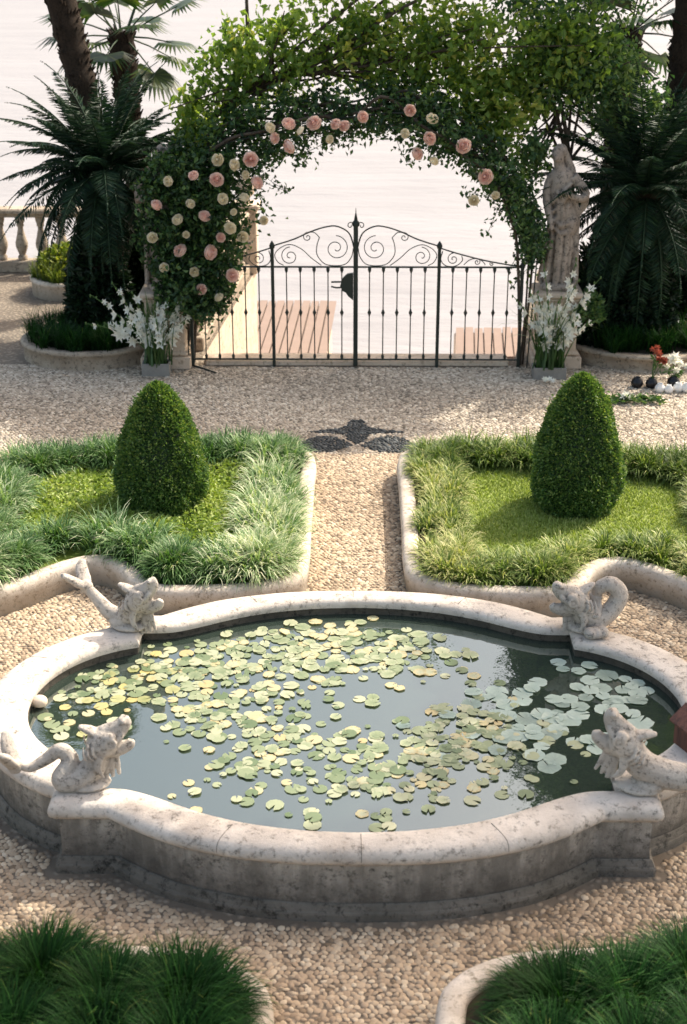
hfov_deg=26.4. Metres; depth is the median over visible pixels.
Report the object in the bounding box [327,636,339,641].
lily pad
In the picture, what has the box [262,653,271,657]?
lily pad
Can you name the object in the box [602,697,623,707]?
lily pad
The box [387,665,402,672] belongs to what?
lily pad
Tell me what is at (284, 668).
lily pad
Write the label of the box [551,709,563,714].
lily pad
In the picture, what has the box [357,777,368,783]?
lily pad
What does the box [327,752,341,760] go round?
lily pad
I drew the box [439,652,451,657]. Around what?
lily pad
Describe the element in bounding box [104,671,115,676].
lily pad
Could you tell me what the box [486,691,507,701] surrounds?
lily pad
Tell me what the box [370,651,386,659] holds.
lily pad
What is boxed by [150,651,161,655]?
lily pad
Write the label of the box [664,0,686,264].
palm tree
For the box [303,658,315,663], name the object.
lily pad
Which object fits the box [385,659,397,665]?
lily pad
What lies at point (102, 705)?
lily pad
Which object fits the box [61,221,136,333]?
bush
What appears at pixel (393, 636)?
lily pad
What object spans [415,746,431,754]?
lily pad
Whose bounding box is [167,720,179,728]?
lily pad
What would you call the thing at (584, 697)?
lily pad
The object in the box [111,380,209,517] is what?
topiary bush
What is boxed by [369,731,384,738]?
lily pad
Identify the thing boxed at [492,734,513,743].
lily pad
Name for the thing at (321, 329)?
jetty
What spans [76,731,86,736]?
lily pad
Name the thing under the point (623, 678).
lily pad
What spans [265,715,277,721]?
lily pad
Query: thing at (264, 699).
lily pad
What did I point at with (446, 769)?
lily pad
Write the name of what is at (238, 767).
lily pad
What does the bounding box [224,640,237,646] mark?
lily pad
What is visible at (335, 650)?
lily pad
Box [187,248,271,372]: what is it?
railing panel
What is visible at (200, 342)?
balustrade
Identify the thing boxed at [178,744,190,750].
lily pad
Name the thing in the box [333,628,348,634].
lily pad
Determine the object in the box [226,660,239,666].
lily pad
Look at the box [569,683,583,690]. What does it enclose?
lily pad
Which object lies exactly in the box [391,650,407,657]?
lily pad
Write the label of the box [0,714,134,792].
dolphin carving
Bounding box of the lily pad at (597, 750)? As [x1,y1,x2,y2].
[587,743,601,754]
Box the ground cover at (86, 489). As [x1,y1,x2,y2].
[1,452,294,584]
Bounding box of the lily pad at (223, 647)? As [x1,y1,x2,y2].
[217,645,226,649]
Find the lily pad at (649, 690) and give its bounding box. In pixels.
[639,686,654,694]
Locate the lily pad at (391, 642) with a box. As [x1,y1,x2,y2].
[384,640,396,646]
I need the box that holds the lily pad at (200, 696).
[196,693,209,699]
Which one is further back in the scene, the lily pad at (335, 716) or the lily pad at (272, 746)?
the lily pad at (335, 716)
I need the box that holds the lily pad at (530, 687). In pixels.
[524,683,540,691]
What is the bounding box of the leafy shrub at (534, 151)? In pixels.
[479,0,681,196]
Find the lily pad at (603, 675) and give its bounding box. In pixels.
[595,670,618,680]
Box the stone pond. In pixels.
[0,591,686,922]
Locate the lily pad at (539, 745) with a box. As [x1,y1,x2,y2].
[533,742,549,749]
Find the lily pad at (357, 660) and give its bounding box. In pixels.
[352,657,366,663]
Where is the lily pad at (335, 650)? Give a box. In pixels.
[331,649,340,652]
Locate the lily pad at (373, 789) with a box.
[371,787,383,794]
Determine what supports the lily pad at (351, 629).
on the water
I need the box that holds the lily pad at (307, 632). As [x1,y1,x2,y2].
[300,629,315,635]
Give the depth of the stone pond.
8.59 m
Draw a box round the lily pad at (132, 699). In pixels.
[126,697,136,701]
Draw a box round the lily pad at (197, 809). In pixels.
[190,806,201,811]
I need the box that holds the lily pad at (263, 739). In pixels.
[258,736,269,740]
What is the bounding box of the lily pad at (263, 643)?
[260,640,269,644]
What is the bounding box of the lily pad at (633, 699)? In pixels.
[627,695,647,704]
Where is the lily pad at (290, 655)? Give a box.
[285,653,294,657]
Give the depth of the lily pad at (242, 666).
10.38 m
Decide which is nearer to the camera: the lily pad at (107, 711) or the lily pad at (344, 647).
the lily pad at (107, 711)
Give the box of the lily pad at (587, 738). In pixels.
[579,734,593,743]
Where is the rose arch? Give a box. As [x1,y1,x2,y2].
[129,73,552,367]
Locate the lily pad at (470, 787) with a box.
[467,784,480,791]
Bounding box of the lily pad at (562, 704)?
[554,702,569,707]
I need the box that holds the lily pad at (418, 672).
[413,669,425,674]
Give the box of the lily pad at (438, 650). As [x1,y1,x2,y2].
[434,647,449,653]
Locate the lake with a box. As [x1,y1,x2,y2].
[0,0,674,353]
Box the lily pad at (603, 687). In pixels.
[591,683,611,691]
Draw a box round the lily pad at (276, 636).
[272,634,281,638]
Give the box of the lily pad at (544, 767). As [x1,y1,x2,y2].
[537,760,560,773]
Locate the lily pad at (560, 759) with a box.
[543,752,566,764]
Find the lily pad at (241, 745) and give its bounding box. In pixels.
[235,741,247,748]
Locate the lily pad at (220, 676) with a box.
[212,673,223,679]
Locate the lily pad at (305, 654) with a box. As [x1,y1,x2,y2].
[301,651,318,658]
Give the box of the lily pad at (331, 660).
[325,658,341,665]
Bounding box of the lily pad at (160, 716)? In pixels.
[150,713,166,720]
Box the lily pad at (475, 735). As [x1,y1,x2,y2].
[462,732,480,738]
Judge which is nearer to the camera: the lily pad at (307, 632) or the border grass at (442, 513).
the lily pad at (307, 632)
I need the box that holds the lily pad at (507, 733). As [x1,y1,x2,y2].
[501,729,522,740]
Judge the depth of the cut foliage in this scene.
16.96 m
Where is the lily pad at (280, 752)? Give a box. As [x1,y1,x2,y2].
[274,749,284,754]
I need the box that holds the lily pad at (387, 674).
[380,670,395,677]
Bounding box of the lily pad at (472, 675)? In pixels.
[467,672,480,678]
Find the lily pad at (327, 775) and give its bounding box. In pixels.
[325,772,336,778]
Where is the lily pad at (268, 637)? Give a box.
[263,635,272,639]
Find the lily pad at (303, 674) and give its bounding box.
[293,671,307,678]
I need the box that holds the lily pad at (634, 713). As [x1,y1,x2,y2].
[625,709,640,717]
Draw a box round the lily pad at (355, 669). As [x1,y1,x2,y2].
[347,665,359,672]
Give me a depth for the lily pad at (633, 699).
9.95 m
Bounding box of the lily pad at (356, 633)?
[349,630,361,635]
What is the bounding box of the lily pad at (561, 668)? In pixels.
[556,666,569,671]
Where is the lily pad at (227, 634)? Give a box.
[220,631,231,636]
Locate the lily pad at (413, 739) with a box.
[407,736,419,742]
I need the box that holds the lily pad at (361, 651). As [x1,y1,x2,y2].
[355,649,369,654]
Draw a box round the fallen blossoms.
[542,376,555,382]
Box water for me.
[28,614,678,832]
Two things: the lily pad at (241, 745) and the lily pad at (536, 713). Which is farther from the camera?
the lily pad at (536, 713)
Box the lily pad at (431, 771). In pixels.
[427,768,438,774]
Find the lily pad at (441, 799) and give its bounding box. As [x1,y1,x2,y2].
[436,796,449,803]
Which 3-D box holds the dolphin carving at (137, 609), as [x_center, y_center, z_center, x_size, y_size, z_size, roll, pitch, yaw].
[-1.647,0.644,10.655,0.770,0.479,0.313,8,24,19]
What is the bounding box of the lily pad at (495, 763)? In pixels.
[486,757,502,767]
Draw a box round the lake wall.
[203,274,257,357]
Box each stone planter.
[20,330,144,370]
[30,274,65,300]
[576,340,686,371]
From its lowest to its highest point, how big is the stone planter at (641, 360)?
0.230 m
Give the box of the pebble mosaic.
[300,419,416,452]
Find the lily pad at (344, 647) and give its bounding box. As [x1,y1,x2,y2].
[341,645,354,649]
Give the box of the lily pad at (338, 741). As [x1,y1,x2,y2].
[331,737,346,744]
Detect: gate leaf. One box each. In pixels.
[269,211,363,366]
[358,225,442,367]
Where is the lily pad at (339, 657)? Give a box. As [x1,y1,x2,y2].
[329,654,344,660]
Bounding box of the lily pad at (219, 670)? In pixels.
[213,667,231,675]
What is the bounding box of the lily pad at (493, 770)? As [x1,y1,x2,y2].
[487,767,499,774]
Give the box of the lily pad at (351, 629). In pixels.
[347,626,357,631]
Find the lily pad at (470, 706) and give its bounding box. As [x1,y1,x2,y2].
[460,704,473,711]
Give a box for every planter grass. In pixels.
[16,303,144,351]
[25,255,66,284]
[576,307,686,353]
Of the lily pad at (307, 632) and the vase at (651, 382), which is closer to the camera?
the lily pad at (307, 632)
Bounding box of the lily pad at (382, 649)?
[377,647,389,652]
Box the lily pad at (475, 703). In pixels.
[461,698,481,708]
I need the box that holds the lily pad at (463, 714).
[456,712,467,717]
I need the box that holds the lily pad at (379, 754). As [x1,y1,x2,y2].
[375,752,383,757]
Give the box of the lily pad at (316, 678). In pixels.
[310,676,325,681]
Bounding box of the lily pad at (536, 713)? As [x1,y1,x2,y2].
[530,708,552,719]
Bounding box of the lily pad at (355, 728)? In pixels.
[345,726,360,733]
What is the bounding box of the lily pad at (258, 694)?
[254,691,268,697]
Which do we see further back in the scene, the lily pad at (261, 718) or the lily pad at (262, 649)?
the lily pad at (262, 649)
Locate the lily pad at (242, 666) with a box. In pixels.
[238,664,248,668]
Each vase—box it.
[631,376,642,387]
[645,344,667,388]
[655,382,664,392]
[660,351,684,386]
[664,384,672,392]
[673,382,681,391]
[682,382,686,391]
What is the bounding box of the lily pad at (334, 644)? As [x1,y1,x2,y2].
[330,641,342,647]
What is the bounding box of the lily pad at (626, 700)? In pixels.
[623,696,629,702]
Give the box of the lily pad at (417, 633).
[410,630,426,636]
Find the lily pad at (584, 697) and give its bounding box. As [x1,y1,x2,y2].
[578,693,593,700]
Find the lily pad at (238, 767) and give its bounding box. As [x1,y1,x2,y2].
[236,764,248,769]
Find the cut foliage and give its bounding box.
[607,390,667,405]
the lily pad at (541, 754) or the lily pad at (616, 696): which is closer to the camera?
the lily pad at (541, 754)
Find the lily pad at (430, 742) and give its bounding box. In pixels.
[426,739,438,745]
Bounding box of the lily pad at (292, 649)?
[286,645,303,653]
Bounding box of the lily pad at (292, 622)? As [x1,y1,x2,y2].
[283,619,297,625]
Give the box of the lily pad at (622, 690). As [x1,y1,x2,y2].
[615,685,629,693]
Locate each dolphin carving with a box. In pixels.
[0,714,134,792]
[60,559,163,634]
[549,576,627,639]
[591,707,686,795]
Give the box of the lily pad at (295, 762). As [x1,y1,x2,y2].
[291,759,303,765]
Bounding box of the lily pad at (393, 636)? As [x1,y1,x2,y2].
[388,634,403,640]
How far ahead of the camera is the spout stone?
9.82 m
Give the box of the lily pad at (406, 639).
[396,636,408,641]
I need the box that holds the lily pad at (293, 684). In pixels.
[283,681,298,688]
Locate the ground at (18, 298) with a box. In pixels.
[0,270,686,1023]
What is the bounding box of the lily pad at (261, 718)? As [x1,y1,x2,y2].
[252,714,266,721]
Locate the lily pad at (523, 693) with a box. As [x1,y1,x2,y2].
[512,688,532,697]
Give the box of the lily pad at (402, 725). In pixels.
[396,722,409,727]
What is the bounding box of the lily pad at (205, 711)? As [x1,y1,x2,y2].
[200,708,212,714]
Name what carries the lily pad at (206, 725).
on the water
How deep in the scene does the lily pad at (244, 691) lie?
10.07 m
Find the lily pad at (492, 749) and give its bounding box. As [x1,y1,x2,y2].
[488,744,506,754]
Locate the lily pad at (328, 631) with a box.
[324,628,336,634]
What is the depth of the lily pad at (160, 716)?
9.74 m
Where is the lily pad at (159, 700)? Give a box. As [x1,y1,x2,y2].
[151,697,166,703]
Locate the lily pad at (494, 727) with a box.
[486,724,498,730]
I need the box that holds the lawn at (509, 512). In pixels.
[422,460,686,585]
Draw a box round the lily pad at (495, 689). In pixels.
[486,685,508,695]
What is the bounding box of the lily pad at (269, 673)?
[263,671,274,676]
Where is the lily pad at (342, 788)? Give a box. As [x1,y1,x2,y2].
[334,785,347,792]
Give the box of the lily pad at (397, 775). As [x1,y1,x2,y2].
[391,773,403,777]
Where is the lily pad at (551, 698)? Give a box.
[544,694,563,702]
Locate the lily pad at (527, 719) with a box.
[513,712,538,725]
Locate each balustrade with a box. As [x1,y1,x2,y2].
[0,206,80,272]
[194,212,249,350]
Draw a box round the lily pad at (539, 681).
[527,677,546,686]
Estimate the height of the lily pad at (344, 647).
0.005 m
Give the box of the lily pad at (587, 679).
[580,675,599,684]
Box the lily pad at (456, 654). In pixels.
[450,651,461,657]
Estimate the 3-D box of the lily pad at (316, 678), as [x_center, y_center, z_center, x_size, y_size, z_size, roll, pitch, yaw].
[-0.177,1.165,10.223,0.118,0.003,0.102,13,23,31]
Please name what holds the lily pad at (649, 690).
on the water
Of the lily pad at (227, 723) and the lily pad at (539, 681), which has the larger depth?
the lily pad at (539, 681)
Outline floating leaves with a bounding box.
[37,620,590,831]
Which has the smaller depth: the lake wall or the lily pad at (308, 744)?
the lily pad at (308, 744)
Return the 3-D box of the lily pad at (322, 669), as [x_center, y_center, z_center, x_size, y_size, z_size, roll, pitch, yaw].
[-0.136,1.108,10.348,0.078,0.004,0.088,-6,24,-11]
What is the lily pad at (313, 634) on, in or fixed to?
on the water
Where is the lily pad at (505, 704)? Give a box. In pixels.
[496,699,517,709]
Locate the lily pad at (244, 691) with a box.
[236,689,247,694]
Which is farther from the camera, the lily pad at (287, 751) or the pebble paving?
the pebble paving
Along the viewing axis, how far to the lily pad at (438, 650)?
10.61 m
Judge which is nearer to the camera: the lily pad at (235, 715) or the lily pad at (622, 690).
the lily pad at (235, 715)
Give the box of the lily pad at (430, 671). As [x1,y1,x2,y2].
[424,668,436,675]
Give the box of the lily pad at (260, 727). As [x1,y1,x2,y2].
[255,726,266,732]
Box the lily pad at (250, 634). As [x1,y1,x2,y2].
[245,631,255,636]
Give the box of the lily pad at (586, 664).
[581,661,597,668]
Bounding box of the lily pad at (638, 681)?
[631,679,644,685]
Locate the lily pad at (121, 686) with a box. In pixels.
[118,683,128,689]
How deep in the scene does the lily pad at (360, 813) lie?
8.71 m
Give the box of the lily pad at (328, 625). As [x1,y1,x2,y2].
[324,623,335,628]
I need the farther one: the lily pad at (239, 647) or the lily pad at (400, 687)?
the lily pad at (239, 647)
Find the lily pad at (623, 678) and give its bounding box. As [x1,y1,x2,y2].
[618,675,631,681]
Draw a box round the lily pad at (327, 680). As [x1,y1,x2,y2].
[322,678,336,685]
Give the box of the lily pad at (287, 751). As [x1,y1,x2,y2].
[278,748,290,753]
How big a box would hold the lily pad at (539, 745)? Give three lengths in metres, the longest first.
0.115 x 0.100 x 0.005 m
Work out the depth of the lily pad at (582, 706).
9.87 m
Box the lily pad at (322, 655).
[317,652,328,658]
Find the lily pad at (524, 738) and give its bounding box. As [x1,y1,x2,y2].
[517,732,527,741]
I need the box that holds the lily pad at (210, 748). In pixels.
[203,746,214,752]
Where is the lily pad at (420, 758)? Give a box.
[414,755,426,761]
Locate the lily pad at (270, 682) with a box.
[263,680,274,685]
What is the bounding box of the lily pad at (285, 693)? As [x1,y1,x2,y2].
[280,690,294,697]
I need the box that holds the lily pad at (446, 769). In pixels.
[436,767,448,774]
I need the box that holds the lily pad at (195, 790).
[188,787,200,794]
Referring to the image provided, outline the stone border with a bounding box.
[435,947,630,1023]
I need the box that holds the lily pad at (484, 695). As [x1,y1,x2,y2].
[478,693,490,699]
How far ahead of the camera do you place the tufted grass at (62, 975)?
7.32 m
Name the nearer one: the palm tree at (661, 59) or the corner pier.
the palm tree at (661, 59)
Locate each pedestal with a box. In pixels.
[138,284,191,369]
[526,283,582,368]
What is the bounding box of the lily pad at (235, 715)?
[231,713,242,718]
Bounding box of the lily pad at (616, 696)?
[608,695,624,702]
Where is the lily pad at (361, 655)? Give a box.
[356,653,366,657]
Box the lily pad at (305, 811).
[303,807,315,814]
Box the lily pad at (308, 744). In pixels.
[299,741,311,748]
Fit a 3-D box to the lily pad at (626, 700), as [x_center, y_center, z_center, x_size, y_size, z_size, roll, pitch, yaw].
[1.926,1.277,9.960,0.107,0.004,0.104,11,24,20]
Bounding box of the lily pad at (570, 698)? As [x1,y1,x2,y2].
[562,694,577,703]
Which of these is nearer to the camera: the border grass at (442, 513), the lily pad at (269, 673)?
the lily pad at (269, 673)
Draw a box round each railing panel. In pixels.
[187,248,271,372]
[438,248,525,367]
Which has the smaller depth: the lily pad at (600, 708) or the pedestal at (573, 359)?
the lily pad at (600, 708)
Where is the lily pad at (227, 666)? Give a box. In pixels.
[224,664,233,668]
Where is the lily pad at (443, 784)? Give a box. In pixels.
[438,781,449,787]
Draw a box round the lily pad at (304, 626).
[294,623,310,629]
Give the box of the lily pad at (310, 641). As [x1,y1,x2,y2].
[302,639,315,644]
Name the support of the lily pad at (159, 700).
on the water
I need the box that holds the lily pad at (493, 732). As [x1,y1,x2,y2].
[482,729,498,737]
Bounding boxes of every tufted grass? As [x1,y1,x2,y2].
[0,910,284,1023]
[461,905,686,1023]
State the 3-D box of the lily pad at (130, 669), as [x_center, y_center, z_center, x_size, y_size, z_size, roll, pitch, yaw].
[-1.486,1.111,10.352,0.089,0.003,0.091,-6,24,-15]
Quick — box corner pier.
[235,175,259,273]
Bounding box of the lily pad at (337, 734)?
[333,732,346,737]
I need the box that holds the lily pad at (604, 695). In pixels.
[596,692,609,699]
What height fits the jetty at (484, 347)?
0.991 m
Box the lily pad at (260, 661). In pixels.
[258,659,270,664]
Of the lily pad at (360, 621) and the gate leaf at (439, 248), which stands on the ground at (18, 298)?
the gate leaf at (439, 248)
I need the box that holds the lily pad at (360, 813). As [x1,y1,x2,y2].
[355,810,368,817]
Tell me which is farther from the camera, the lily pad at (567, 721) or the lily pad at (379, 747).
the lily pad at (567, 721)
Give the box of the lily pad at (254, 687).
[251,685,262,689]
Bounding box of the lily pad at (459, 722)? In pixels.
[456,720,466,725]
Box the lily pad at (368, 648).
[364,646,372,651]
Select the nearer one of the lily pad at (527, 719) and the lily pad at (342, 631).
the lily pad at (527, 719)
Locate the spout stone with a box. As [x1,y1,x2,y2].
[31,695,47,707]
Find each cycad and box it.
[0,57,226,316]
[514,56,686,333]
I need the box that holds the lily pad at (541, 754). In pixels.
[524,748,544,760]
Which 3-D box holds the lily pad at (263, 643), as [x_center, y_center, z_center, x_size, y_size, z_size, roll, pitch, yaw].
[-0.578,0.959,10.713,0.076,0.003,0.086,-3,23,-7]
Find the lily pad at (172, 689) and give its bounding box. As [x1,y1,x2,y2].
[165,685,179,692]
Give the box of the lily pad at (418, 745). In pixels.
[414,744,425,749]
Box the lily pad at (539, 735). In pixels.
[524,730,544,739]
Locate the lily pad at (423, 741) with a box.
[417,738,427,744]
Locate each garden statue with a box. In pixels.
[134,143,176,291]
[537,143,589,291]
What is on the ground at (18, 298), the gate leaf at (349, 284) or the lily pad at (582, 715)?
the gate leaf at (349, 284)
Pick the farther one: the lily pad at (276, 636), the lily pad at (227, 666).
the lily pad at (276, 636)
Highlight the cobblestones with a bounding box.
[0,452,686,1023]
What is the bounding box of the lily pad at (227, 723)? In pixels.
[219,720,231,726]
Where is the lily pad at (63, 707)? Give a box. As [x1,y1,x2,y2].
[59,704,70,709]
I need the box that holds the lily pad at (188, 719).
[184,717,195,722]
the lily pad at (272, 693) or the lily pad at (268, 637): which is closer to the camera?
the lily pad at (272, 693)
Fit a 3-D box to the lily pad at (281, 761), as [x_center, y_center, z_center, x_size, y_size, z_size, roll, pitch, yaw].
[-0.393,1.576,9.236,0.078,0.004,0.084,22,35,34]
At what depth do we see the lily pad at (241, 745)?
9.42 m
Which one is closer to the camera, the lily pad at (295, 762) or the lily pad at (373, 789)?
the lily pad at (373, 789)
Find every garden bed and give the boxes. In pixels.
[0,452,316,616]
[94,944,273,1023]
[397,450,686,616]
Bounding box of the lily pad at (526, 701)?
[512,696,532,705]
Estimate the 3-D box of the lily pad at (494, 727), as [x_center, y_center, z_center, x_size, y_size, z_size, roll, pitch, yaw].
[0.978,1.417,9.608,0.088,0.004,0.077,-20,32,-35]
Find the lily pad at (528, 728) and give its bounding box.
[524,724,541,733]
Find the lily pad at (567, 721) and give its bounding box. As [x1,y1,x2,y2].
[555,713,581,725]
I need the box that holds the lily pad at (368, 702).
[365,699,380,705]
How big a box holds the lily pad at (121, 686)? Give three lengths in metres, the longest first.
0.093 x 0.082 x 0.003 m
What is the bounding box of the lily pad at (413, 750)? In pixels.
[403,747,417,753]
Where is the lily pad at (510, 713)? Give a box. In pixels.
[499,710,516,720]
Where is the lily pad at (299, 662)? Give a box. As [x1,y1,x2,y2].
[294,660,305,666]
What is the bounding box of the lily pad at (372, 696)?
[367,694,378,698]
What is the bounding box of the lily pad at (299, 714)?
[295,711,305,716]
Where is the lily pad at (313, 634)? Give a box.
[308,632,318,636]
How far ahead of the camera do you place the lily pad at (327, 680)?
10.19 m
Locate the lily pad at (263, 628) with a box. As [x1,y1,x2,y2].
[257,626,267,631]
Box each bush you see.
[35,240,72,280]
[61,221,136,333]
[62,215,144,311]
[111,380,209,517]
[526,371,628,519]
[569,285,607,325]
[576,261,617,347]
[578,217,686,319]
[602,240,682,345]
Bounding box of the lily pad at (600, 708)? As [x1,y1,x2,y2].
[594,704,609,713]
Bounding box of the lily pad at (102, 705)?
[94,702,108,709]
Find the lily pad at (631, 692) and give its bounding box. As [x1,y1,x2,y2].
[628,688,646,697]
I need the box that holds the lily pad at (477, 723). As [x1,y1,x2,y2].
[468,719,481,726]
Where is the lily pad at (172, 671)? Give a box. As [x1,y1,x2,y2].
[167,668,176,673]
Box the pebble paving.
[0,364,686,454]
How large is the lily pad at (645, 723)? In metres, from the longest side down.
0.205 x 0.186 x 0.007 m
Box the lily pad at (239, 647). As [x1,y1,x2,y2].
[236,645,245,649]
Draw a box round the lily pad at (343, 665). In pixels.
[337,663,347,667]
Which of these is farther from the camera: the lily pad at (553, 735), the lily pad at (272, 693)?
the lily pad at (272, 693)
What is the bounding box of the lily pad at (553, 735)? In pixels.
[541,728,562,739]
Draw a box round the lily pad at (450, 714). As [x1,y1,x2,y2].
[439,710,455,717]
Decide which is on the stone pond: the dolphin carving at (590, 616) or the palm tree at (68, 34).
the dolphin carving at (590, 616)
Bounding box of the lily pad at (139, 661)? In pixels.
[135,659,145,663]
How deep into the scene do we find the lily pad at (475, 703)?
9.92 m
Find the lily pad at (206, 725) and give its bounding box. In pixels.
[200,721,215,728]
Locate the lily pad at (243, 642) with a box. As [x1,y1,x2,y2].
[238,640,248,644]
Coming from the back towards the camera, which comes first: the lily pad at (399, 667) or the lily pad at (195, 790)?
the lily pad at (399, 667)
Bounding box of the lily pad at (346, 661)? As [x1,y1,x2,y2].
[343,659,352,663]
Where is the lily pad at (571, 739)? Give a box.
[566,737,582,745]
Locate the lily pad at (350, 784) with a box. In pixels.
[347,781,360,787]
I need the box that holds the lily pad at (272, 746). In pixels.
[265,744,278,749]
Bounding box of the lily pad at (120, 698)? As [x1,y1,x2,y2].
[110,695,125,701]
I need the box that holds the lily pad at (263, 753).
[254,751,266,756]
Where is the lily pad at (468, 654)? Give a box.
[462,651,478,658]
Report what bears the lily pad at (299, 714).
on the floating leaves
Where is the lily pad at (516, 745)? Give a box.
[507,741,522,749]
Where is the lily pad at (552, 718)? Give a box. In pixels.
[541,711,563,722]
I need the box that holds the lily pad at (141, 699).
[137,696,150,701]
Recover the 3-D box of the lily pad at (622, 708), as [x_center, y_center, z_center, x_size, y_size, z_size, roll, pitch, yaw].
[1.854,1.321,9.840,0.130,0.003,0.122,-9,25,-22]
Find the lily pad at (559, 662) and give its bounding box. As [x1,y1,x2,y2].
[550,658,566,665]
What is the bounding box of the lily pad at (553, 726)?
[547,723,568,734]
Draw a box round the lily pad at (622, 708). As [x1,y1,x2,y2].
[611,704,628,712]
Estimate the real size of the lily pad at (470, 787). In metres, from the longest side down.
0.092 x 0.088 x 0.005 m
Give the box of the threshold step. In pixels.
[206,353,508,365]
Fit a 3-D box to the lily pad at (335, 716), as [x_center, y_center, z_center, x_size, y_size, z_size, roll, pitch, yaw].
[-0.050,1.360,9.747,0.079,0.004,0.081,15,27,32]
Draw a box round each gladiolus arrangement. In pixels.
[85,282,196,376]
[495,257,601,379]
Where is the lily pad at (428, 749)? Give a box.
[425,747,439,753]
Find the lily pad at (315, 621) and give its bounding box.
[308,619,321,623]
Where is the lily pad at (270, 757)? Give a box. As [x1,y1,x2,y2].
[262,754,275,760]
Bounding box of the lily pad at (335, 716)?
[330,713,341,718]
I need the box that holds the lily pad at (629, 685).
[625,682,638,688]
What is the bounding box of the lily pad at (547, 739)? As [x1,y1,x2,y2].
[538,736,554,744]
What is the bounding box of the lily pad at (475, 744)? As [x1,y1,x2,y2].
[470,741,484,748]
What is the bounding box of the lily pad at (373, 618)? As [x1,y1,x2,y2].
[367,615,378,620]
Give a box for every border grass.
[0,424,325,592]
[400,424,686,589]
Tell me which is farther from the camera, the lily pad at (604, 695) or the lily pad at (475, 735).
the lily pad at (604, 695)
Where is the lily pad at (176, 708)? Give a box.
[171,706,183,711]
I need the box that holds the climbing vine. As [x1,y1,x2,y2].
[161,0,632,158]
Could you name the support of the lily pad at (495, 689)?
on the water
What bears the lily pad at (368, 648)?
on the water
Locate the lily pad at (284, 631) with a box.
[279,628,289,633]
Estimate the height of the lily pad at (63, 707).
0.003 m
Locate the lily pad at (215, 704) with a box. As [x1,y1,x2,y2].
[211,701,223,707]
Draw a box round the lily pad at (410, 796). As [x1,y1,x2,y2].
[401,792,413,800]
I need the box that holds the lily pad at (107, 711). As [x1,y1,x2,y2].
[101,708,112,714]
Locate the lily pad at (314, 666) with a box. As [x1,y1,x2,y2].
[302,662,319,670]
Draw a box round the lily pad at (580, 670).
[571,667,586,674]
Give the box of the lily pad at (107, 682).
[103,679,114,684]
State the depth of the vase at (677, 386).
17.36 m
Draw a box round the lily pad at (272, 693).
[266,690,277,695]
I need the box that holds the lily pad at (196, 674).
[187,671,201,679]
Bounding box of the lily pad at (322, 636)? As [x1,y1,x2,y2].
[314,633,327,639]
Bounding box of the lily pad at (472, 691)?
[464,687,482,694]
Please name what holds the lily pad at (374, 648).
on the water
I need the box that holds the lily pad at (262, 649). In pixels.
[253,646,265,652]
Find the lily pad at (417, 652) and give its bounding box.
[412,650,422,654]
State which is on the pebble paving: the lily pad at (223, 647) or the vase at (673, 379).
the vase at (673, 379)
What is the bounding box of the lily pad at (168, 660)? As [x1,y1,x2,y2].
[164,658,173,662]
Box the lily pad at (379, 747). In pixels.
[370,743,388,752]
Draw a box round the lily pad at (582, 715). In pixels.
[566,709,589,719]
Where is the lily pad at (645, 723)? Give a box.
[627,716,654,728]
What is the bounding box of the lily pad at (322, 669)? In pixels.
[319,666,329,671]
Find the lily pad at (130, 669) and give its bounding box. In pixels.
[127,667,139,671]
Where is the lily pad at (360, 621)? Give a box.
[354,619,366,624]
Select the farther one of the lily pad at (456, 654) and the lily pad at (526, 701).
the lily pad at (456, 654)
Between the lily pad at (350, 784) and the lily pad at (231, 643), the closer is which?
the lily pad at (350, 784)
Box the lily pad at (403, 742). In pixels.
[400,739,412,746]
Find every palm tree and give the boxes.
[34,0,206,194]
[44,0,102,214]
[553,0,686,217]
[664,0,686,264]
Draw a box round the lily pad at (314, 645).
[310,643,320,648]
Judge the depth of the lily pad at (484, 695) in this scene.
10.00 m
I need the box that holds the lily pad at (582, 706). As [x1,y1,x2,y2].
[571,702,589,710]
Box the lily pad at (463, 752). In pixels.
[458,748,472,755]
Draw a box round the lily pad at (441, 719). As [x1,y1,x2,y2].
[434,717,449,724]
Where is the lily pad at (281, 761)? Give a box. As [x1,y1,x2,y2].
[275,758,286,765]
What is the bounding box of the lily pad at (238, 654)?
[230,651,243,657]
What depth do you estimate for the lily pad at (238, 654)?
10.54 m
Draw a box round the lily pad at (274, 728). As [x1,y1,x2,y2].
[271,725,282,730]
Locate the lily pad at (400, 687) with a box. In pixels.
[394,685,404,690]
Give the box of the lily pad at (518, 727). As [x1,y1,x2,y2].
[511,723,524,730]
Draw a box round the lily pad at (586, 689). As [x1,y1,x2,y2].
[581,685,598,693]
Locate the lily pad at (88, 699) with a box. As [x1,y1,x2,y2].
[82,697,93,702]
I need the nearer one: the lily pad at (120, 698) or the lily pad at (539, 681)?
the lily pad at (120, 698)
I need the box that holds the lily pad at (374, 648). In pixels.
[372,646,380,651]
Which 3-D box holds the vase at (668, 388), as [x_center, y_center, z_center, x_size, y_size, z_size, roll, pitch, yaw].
[3.859,-1.460,17.355,0.110,0.100,0.110,0,23,1]
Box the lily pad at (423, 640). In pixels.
[412,637,429,644]
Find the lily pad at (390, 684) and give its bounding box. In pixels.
[385,682,396,687]
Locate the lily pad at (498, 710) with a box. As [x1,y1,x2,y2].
[487,709,506,717]
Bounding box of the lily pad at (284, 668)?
[279,665,295,672]
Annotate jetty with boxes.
[257,300,335,352]
[453,327,522,358]
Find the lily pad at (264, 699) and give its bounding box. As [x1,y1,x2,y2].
[255,696,266,701]

